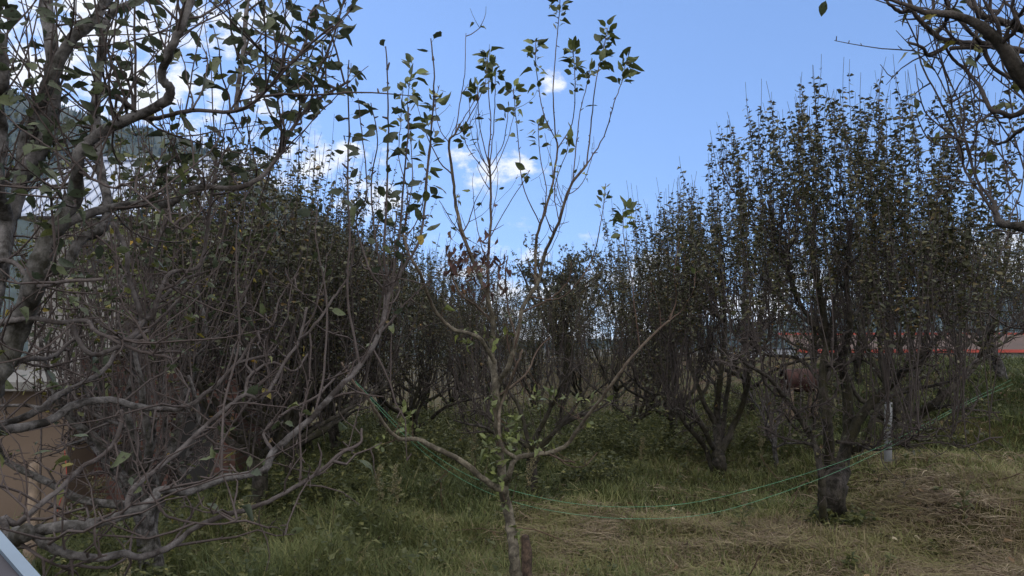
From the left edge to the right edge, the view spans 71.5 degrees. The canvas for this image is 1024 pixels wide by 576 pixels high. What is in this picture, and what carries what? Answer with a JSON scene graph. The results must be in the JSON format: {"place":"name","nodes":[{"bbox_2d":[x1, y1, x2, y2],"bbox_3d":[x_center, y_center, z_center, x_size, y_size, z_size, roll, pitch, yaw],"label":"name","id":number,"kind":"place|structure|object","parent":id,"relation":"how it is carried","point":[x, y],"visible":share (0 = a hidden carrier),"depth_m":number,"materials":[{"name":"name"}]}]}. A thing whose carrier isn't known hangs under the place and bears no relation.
{"place":"outdoors","nodes":[
{"label":"outdoors","id":0,"kind":"place"},
{"bbox_2d":[0,95,495,357],"bbox_3d":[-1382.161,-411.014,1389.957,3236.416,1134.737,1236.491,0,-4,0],"label":"hills","id":1,"kind":"structure","parent":0,"point":[22,225],"depth_m":1257.85,"materials":[{"name":"green plant"}]},
{"bbox_2d":[4,88,532,354],"bbox_3d":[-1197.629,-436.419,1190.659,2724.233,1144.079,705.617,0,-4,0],"label":"forest","id":2,"kind":"object","parent":1,"relation":"on","point":[74,111],"visible":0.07,"depth_m":1329.01,"materials":[{"name":"green plant"}]},
{"bbox_2d":[0,0,1023,339],"label":"sky","id":3,"kind":"structure","parent":0,"point":[697,58],"materials":[{"name":"blue"}]},
{"bbox_2d":[10,340,1023,575],"bbox_3d":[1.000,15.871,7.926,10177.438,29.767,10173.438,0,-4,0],"label":"ground","id":4,"kind":"structure","parent":0,"point":[588,393],"depth_m":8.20,"materials":[{"name":"green plant"}]},
{"bbox_2d":[0,531,40,575],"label":"metal edged panel","id":5,"kind":"object","parent":4,"relation":"on","point":[14,561],"depth_m":0.75,"materials":[{"name":"metal"}]},
{"bbox_2d":[22,460,41,563],"bbox_3d":[-3.112,1.558,4.603,0.085,0.838,0.291,2,-4,-25],"label":"timber pole","id":6,"kind":"object","parent":4,"relation":"on","point":[33,491],"visible":0.28,"depth_m":4.64,"materials":[{"name":"brown wood"}]},
{"bbox_2d":[0,370,105,537],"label":"plastered house","id":7,"kind":"structure","parent":4,"relation":"on","point":[9,504],"depth_m":7.51,"materials":[{"name":"beige paint"}]},
{"bbox_2d":[87,466,117,573],"bbox_3d":[-2.739,1.598,4.757,0.187,0.807,0.249,0,-4,0],"label":"tall weed","id":8,"kind":"object","parent":4,"relation":"on","point":[103,511],"visible":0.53,"depth_m":4.75,"materials":[{"name":"green plant"}]},
{"bbox_2d":[11,191,232,371],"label":"pear tree","id":9,"kind":"object","parent":4,"relation":"on","point":[66,303],"visible":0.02,"depth_m":9.89,"materials":[{"name":"green plant"}]},
{"bbox_2d":[115,545,132,575],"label":"tall weed","id":10,"kind":"object","parent":4,"relation":"on","point":[126,562],"visible":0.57,"depth_m":3.76,"materials":[{"name":"green plant"}]},
{"bbox_2d":[19,157,263,369],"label":"metal roofed house","id":11,"kind":"structure","parent":4,"relation":"on","point":[92,197],"depth_m":17.45,"materials":[{"name":"grey paint"}]},
{"bbox_2d":[76,241,109,278],"bbox_3d":[-10.280,-0.663,17.378,0.900,1.000,0.012,0,-4,0],"label":"window","id":12,"kind":"structure","parent":11,"relation":"in","point":[96,245],"depth_m":17.37,"materials":[{"name":"grey glass"}]},
{"bbox_2d":[0,87,297,575],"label":"pear tree","id":13,"kind":"object","parent":4,"relation":"on","point":[128,476],"visible":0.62,"depth_m":4.63,"materials":[{"name":"green plant"}]},
{"bbox_2d":[71,262,268,344],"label":"pear tree","id":14,"kind":"object","parent":4,"relation":"on","point":[218,298],"visible":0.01,"depth_m":12.48,"materials":[{"name":"green plant"}]},
{"bbox_2d":[60,346,310,524],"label":"brick shed","id":15,"kind":"structure","parent":4,"relation":"on","point":[198,471],"depth_m":8.05,"materials":[{"name":"brown brick"}]},
{"bbox_2d":[173,404,215,506],"bbox_3d":[-3.594,2.189,8.104,0.496,1.748,0.030,0,-4,0],"label":"door","id":16,"kind":"structure","parent":15,"relation":"in","point":[198,471],"depth_m":8.11,"materials":[{"name":"brown wood"}]},
{"bbox_2d":[0,0,455,575],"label":"pear tree","id":17,"kind":"object","parent":4,"relation":"on","point":[38,126],"visible":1,"depth_m":2.31,"materials":[{"name":"grey plant"}]},
{"bbox_2d":[89,160,371,415],"bbox_3d":[-3.606,0.553,8.867,3.112,4.455,4.095,9,-9,-65],"label":"pear tree","id":18,"kind":"object","parent":4,"relation":"on","point":[227,278],"visible":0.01,"depth_m":8.84,"materials":[{"name":"green plant"}]},
{"bbox_2d":[233,499,266,575],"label":"tall weed","id":19,"kind":"object","parent":4,"relation":"on","point":[244,539],"visible":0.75,"depth_m":4.48,"materials":[{"name":"green plant"}]},
{"bbox_2d":[84,118,449,517],"bbox_3d":[-2.148,0.448,6.640,3.467,3.795,2.777,2,-4,-23],"label":"pear tree","id":20,"kind":"object","parent":4,"relation":"on","point":[261,451],"visible":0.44,"depth_m":6.32,"materials":[{"name":"green plant"}]},
{"bbox_2d":[117,96,439,484],"bbox_3d":[-2.348,0.160,7.342,2.787,4.338,3.939,-2,-4,29],"label":"pear tree","id":21,"kind":"object","parent":4,"relation":"on","point":[295,417],"visible":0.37,"depth_m":7.57,"materials":[{"name":"green plant"}]},
{"bbox_2d":[252,225,380,426],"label":"pear tree","id":22,"kind":"object","parent":4,"relation":"on","point":[324,409],"visible":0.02,"depth_m":13.08,"materials":[{"name":"green plant"}]},
{"bbox_2d":[211,196,470,456],"bbox_3d":[-2.700,0.569,9.381,3.310,3.762,2.974,3,-5,-38],"label":"pear tree","id":23,"kind":"object","parent":4,"relation":"on","point":[310,405],"visible":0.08,"depth_m":9.22,"materials":[{"name":"green plant"}]},
{"bbox_2d":[250,191,446,461],"bbox_3d":[-1.960,0.648,8.921,2.382,3.645,2.731,-1,-4,10],"label":"pear tree","id":24,"kind":"object","parent":4,"relation":"on","point":[332,438],"visible":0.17,"depth_m":8.62,"materials":[{"name":"green plant"}]},
{"bbox_2d":[369,463,390,520],"bbox_3d":[-1.116,1.770,5.989,0.206,0.574,0.173,0,-4,0],"label":"tall weed","id":25,"kind":"object","parent":4,"relation":"on","point":[379,490],"visible":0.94,"depth_m":6.00,"materials":[{"name":"green plant"}]},
{"bbox_2d":[319,233,448,427],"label":"pear tree","id":26,"kind":"object","parent":4,"relation":"on","point":[381,408],"visible":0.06,"depth_m":12.11,"materials":[{"name":"green plant"}]},
{"bbox_2d":[386,464,409,533],"bbox_3d":[-0.931,1.737,5.754,0.178,0.652,0.246,-3,-5,38],"label":"tall weed","id":27,"kind":"object","parent":4,"relation":"on","point":[394,494],"visible":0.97,"depth_m":5.74,"materials":[{"name":"green plant"}]},
{"bbox_2d":[380,249,484,412],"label":"pear tree","id":28,"kind":"object","parent":4,"relation":"on","point":[431,398],"visible":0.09,"depth_m":15.28,"materials":[{"name":"green plant"}]},
{"bbox_2d":[349,248,546,443],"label":"pear tree","id":29,"kind":"object","parent":4,"relation":"on","point":[414,402],"visible":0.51,"depth_m":10.14,"materials":[{"name":"green plant"}]},
{"bbox_2d":[398,234,527,424],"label":"pear tree","id":30,"kind":"object","parent":4,"relation":"on","point":[471,319],"visible":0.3,"depth_m":13.03,"materials":[{"name":"green plant"}]},
{"bbox_2d":[431,292,504,410],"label":"pear tree","id":31,"kind":"object","parent":4,"relation":"on","point":[449,393],"visible":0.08,"depth_m":19.44,"materials":[{"name":"green plant"}]},
{"bbox_2d":[466,421,481,484],"bbox_3d":[-0.392,1.786,7.538,0.187,0.744,0.207,3,-5,-34],"label":"tall weed","id":32,"kind":"object","parent":4,"relation":"on","point":[473,448],"visible":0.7,"depth_m":7.55,"materials":[{"name":"green plant"}]},
{"bbox_2d":[425,272,544,406],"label":"pear tree","id":33,"kind":"object","parent":4,"relation":"on","point":[515,313],"visible":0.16,"depth_m":15.41,"materials":[{"name":"green plant"}]},
{"bbox_2d":[444,308,541,405],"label":"pear tree","id":34,"kind":"object","parent":4,"relation":"on","point":[501,396],"visible":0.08,"depth_m":19.05,"materials":[{"name":"green plant"}]},
{"bbox_2d":[11,347,1023,575],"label":"undergrowth","id":35,"kind":"object","parent":4,"relation":"on","point":[856,518],"visible":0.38,"depth_m":7.84,"materials":[{"name":"green plant"}]},
{"bbox_2d":[341,0,699,575],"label":"tree","id":36,"kind":"object","parent":4,"relation":"on","point":[501,488],"visible":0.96,"depth_m":4.32,"materials":[{"name":"green plant"}]},
{"bbox_2d":[521,534,531,575],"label":"cut stake","id":37,"kind":"object","parent":4,"relation":"on","point":[526,559],"visible":1,"depth_m":4.38,"materials":[{"name":"brown wood"}]},
{"bbox_2d":[483,283,575,415],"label":"pear tree","id":38,"kind":"object","parent":4,"relation":"on","point":[530,342],"visible":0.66,"depth_m":13.50,"materials":[{"name":"green plant"}]},
{"bbox_2d":[520,449,539,513],"bbox_3d":[0.163,1.773,6.454,0.185,0.623,0.214,0,-4,0],"label":"tall weed","id":39,"kind":"object","parent":4,"relation":"on","point":[530,472],"visible":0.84,"depth_m":6.47,"materials":[{"name":"green plant"}]},
{"bbox_2d":[420,242,655,497],"bbox_3d":[0.256,0.930,7.461,2.244,2.789,1.969,1,-4,-17],"label":"pear tree","id":40,"kind":"object","parent":4,"relation":"on","point":[568,418],"visible":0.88,"depth_m":7.25,"materials":[{"name":"green plant"}]},
{"bbox_2d":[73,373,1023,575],"bbox_3d":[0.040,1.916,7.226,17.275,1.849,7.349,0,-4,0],"label":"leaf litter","id":41,"kind":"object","parent":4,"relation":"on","point":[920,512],"visible":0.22,"depth_m":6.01,"materials":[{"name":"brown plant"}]},
{"bbox_2d":[497,232,636,408],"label":"tree","id":42,"kind":"object","parent":4,"relation":"on","point":[560,275],"visible":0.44,"depth_m":16.17,"materials":[{"name":"green plant"}]},
{"bbox_2d":[535,294,627,411],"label":"pear tree","id":43,"kind":"object","parent":4,"relation":"on","point":[576,383],"visible":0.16,"depth_m":17.12,"materials":[{"name":"green plant"}]},
{"bbox_2d":[556,241,681,414],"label":"pear tree","id":44,"kind":"object","parent":4,"relation":"on","point":[616,386],"visible":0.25,"depth_m":14.79,"materials":[{"name":"green plant"}]},
{"bbox_2d":[553,267,720,437],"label":"pear tree","id":45,"kind":"object","parent":4,"relation":"on","point":[640,415],"visible":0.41,"depth_m":10.71,"materials":[{"name":"green plant"}]},
{"bbox_2d":[633,437,648,477],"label":"tall weed","id":46,"kind":"object","parent":4,"relation":"on","point":[640,449],"visible":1,"depth_m":8.26,"materials":[{"name":"green plant"}]},
{"bbox_2d":[608,268,692,406],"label":"pear tree","id":47,"kind":"object","parent":4,"relation":"on","point":[650,340],"visible":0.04,"depth_m":18.28,"materials":[{"name":"green plant"}]},
{"bbox_2d":[583,209,752,438],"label":"pear tree","id":48,"kind":"object","parent":4,"relation":"on","point":[670,416],"visible":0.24,"depth_m":10.62,"materials":[{"name":"green plant"}]},
{"bbox_2d":[588,171,806,476],"bbox_3d":[2.369,0.651,8.406,2.050,4.215,3.015,-3,-5,33],"label":"pear tree","id":49,"kind":"object","parent":4,"relation":"on","point":[719,444],"visible":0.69,"depth_m":8.32,"materials":[{"name":"green plant"}]},
{"bbox_2d":[696,410,712,461],"bbox_3d":[2.409,1.864,8.874,0.216,0.731,0.202,-4,-5,43],"label":"tall weed","id":50,"kind":"object","parent":4,"relation":"on","point":[708,421],"visible":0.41,"depth_m":8.86,"materials":[{"name":"green plant"}]},
{"bbox_2d":[729,485,754,530],"bbox_3d":[1.865,1.818,5.750,0.200,0.458,0.176,-3,-5,41],"label":"tall weed","id":51,"kind":"object","parent":4,"relation":"on","point":[745,500],"visible":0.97,"depth_m":5.74,"materials":[{"name":"green plant"}]},
{"bbox_2d":[753,434,768,476],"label":"tall weed","id":52,"kind":"object","parent":4,"relation":"on","point":[761,442],"visible":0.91,"depth_m":8.26,"materials":[{"name":"green plant"}]},
{"bbox_2d":[662,196,884,414],"bbox_3d":[3.825,0.298,11.651,3.414,3.880,3.068,0,-4,-3],"label":"pear tree","id":53,"kind":"object","parent":4,"relation":"on","point":[774,323],"visible":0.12,"depth_m":11.34,"materials":[{"name":"green plant"}]},
{"bbox_2d":[724,321,850,471],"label":"sapling","id":54,"kind":"object","parent":4,"relation":"on","point":[773,441],"visible":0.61,"depth_m":8.37,"materials":[{"name":"green plant"}]},
{"bbox_2d":[779,368,818,422],"bbox_3d":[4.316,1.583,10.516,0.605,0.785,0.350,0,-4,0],"label":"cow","id":55,"kind":"object","parent":4,"relation":"on","point":[794,380],"visible":0.41,"depth_m":10.39,"materials":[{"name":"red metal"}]},
{"bbox_2d":[753,215,881,368],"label":"pear tree","id":56,"kind":"object","parent":4,"relation":"on","point":[802,286],"visible":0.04,"depth_m":14.55,"materials":[{"name":"green plant"}]},
{"bbox_2d":[662,54,1023,523],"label":"pear tree","id":57,"kind":"object","parent":4,"relation":"on","point":[832,490],"visible":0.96,"depth_m":5.83,"materials":[{"name":"green plant"}]},
{"bbox_2d":[355,380,1009,506],"bbox_3d":[2.716,1.109,5.946,8.088,0.882,0.840,2,-5,-32],"label":"cord","id":58,"kind":"object","parent":57,"relation":"hanging from","point":[666,505],"visible":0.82,"depth_m":4.81,"materials":[{"name":"green plastic"}]},
{"bbox_2d":[371,385,1009,518],"bbox_3d":[2.736,1.150,5.928,8.099,0.941,0.872,2,-5,-32],"label":"cord","id":59,"kind":"object","parent":57,"relation":"hanging from","point":[652,518],"visible":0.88,"depth_m":4.74,"materials":[{"name":"green plastic"}]},
{"bbox_2d":[809,223,921,385],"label":"pear tree","id":60,"kind":"object","parent":4,"relation":"on","point":[856,374],"visible":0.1,"depth_m":11.43,"materials":[{"name":"green plant"}]},
{"bbox_2d":[751,333,1023,358],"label":"white building","id":61,"kind":"structure","parent":4,"relation":"on","point":[1015,346],"depth_m":23.91,"materials":[{"name":"paint"}]},
{"bbox_2d":[884,401,891,466],"bbox_3d":[3.868,1.550,7.311,0.104,0.779,0.074,0,-4,0],"label":"concrete post","id":62,"kind":"object","parent":4,"relation":"on","point":[888,454],"visible":0.39,"depth_m":7.29,"materials":[{"name":"grey concrete"}]},
{"bbox_2d":[791,188,1023,447],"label":"pear tree","id":63,"kind":"object","parent":4,"relation":"on","point":[937,400],"visible":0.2,"depth_m":8.20,"materials":[{"name":"green plant"}]},
{"bbox_2d":[872,243,948,362],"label":"pear tree","id":64,"kind":"object","parent":4,"relation":"on","point":[900,343],"visible":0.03,"depth_m":14.76,"materials":[{"name":"green plant"}]},
{"bbox_2d":[819,0,1023,261],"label":"pear tree","id":65,"kind":"object","parent":4,"relation":"on","point":[1011,60],"visible":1,"depth_m":2.25,"materials":[{"name":"green plant"}]},
{"bbox_2d":[894,189,1002,364],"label":"pear tree","id":66,"kind":"object","parent":4,"relation":"on","point":[940,306],"visible":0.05,"depth_m":12.13,"materials":[{"name":"green plant"}]},
{"bbox_2d":[951,479,974,518],"bbox_3d":[3.489,1.630,5.495,0.173,0.322,0.193,0,-4,0],"label":"tall weed","id":67,"kind":"object","parent":4,"relation":"on","point":[963,492],"visible":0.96,"depth_m":5.49,"materials":[{"name":"green plant"}]},
{"bbox_2d":[936,208,1023,381],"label":"pear tree","id":68,"kind":"object","parent":4,"relation":"on","point":[1001,372],"visible":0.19,"depth_m":10.28,"materials":[{"name":"green plant"}]},
{"bbox_2d":[955,222,1023,361],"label":"pear tree","id":69,"kind":"object","parent":4,"relation":"on","point":[1006,340],"visible":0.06,"depth_m":13.94,"materials":[{"name":"green plant"}]},
{"bbox_2d":[972,193,1023,336],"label":"pear tree","id":70,"kind":"object","parent":4,"relation":"on","point":[1014,286],"visible":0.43,"depth_m":9.44,"materials":[{"name":"green plant"}]},
{"bbox_2d":[584,293,1021,350],"bbox_3d":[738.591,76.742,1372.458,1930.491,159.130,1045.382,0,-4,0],"label":"hills","id":71,"kind":"structure","parent":0,"point":[893,330],"depth_m":1167.92,"materials":[{"name":"green plant"}]},
{"bbox_2d":[527,283,1023,350],"bbox_3d":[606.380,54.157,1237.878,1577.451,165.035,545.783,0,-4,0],"label":"forest","id":72,"kind":"object","parent":71,"relation":"on","point":[874,331],"visible":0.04,"depth_m":1207.21,"materials":[{"name":"green plant"}]}
]}

